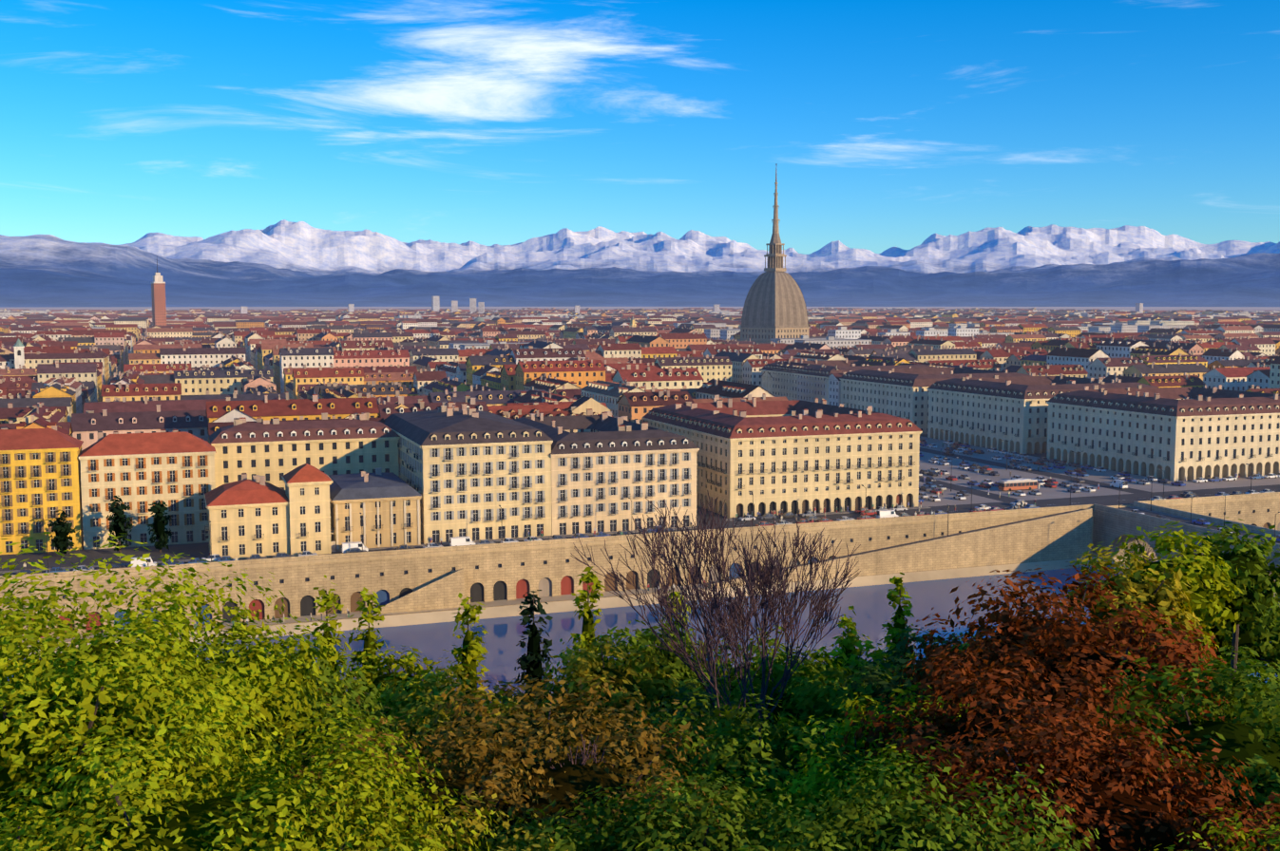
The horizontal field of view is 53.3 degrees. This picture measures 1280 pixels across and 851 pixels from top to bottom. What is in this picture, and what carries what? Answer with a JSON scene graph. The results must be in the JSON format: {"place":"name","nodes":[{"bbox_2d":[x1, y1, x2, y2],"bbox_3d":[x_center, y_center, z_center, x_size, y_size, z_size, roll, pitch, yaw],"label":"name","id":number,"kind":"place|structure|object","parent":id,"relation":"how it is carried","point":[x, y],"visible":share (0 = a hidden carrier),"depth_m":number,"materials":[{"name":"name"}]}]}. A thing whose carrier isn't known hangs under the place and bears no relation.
{"place":"outdoors","nodes":[
{"label":"outdoors","id":0,"kind":"place"},
{"bbox_2d":[0,219,1279,307],"bbox_3d":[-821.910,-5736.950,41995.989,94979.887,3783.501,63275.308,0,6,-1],"label":"alps mountains","id":1,"kind":"structure","parent":0,"point":[283,263],"depth_m":25543.36,"materials":[{"name":"white snow"}]},
{"bbox_2d":[0,306,1279,656],"bbox_3d":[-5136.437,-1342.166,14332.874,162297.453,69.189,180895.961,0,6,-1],"label":"ground","id":2,"kind":"structure","parent":0,"point":[401,619],"depth_m":322.28,"materials":[{"name":"grey concrete"}]},
{"bbox_2d":[13,259,1166,368],"bbox_3d":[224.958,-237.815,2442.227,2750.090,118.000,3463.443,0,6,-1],"label":"distant towers","id":3,"kind":"structure","parent":2,"relation":"on","point":[158,298],"depth_m":1679.97,"materials":[{"name":"concrete"}]},
{"bbox_2d":[0,307,1279,341],"bbox_3d":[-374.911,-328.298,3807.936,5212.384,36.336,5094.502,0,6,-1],"label":"city blocks","id":4,"kind":"structure","parent":2,"relation":"on","point":[551,321],"depth_m":2204.26,"materials":[{"name":"tile"}]},
{"bbox_2d":[0,496,1279,850],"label":"foliage","id":5,"kind":"object","parent":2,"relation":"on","point":[585,776],"visible":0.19,"depth_m":59.33,"materials":[{"name":"green plant"}]},
{"bbox_2d":[0,358,1279,558],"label":"apartment buildings","id":6,"kind":"structure","parent":2,"relation":"on","point":[272,478],"depth_m":321.50,"materials":[{"name":"paint"}]},
{"bbox_2d":[0,336,1279,451],"bbox_3d":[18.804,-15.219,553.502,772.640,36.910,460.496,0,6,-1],"label":"city blocks","id":7,"kind":"structure","parent":2,"relation":"on","point":[88,405],"depth_m":580.97,"materials":[{"name":"tile"}]},
{"bbox_2d":[0,477,1279,647],"bbox_3d":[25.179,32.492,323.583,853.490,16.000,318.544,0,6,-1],"label":"murazzi embankment","id":8,"kind":"structure","parent":2,"relation":"on","point":[403,581],"depth_m":301.61,"materials":[{"name":"stone"}]},
{"bbox_2d":[16,429,1279,574],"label":"vehicles and lamps","id":9,"kind":"object","parent":8,"relation":"on","point":[1017,483],"visible":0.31,"depth_m":371.50,"materials":[{"name":"paint"}]},
{"bbox_2d":[1092,501,1279,596],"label":"ponte vittorio emanuele","id":10,"kind":"object","parent":8,"relation":"on","point":[1113,524],"visible":0.44,"depth_m":338.15,"materials":[{"name":"stone"}]},
{"bbox_2d":[0,323,1279,384],"bbox_3d":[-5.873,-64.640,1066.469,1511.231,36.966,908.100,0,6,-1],"label":"city blocks","id":11,"kind":"structure","parent":2,"relation":"on","point":[1216,346],"depth_m":968.47,"materials":[{"name":"tile"}]},
{"bbox_2d":[736,164,809,343],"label":"domed tower","id":12,"kind":"structure","parent":2,"relation":"on","point":[774,306],"depth_m":1121.75,"materials":[{"name":"stone"}]},
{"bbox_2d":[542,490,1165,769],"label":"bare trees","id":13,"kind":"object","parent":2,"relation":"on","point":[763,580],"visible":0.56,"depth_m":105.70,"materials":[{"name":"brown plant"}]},
{"bbox_2d":[917,436,1279,506],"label":"piazza paving","id":14,"kind":"structure","parent":2,"relation":"on","point":[946,498],"depth_m":404.67,"materials":[{"name":"grey stone"}]},
{"bbox_2d":[0,0,1279,254],"label":"sky","id":15,"kind":"structure","parent":0,"point":[885,124],"materials":[{"name":"blue"}]},
{"bbox_2d":[6,560,1279,706],"bbox_3d":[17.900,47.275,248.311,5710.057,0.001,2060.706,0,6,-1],"label":"river water","id":16,"kind":"structure","parent":0,"point":[873,611],"depth_m":280.30,"materials":[{"name":"blue liquid"}]},
{"bbox_2d":[918,447,1151,501],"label":"piazza roads","id":17,"kind":"structure","parent":0,"point":[981,493],"depth_m":402.50,"materials":[{"name":"grey asphalt"}]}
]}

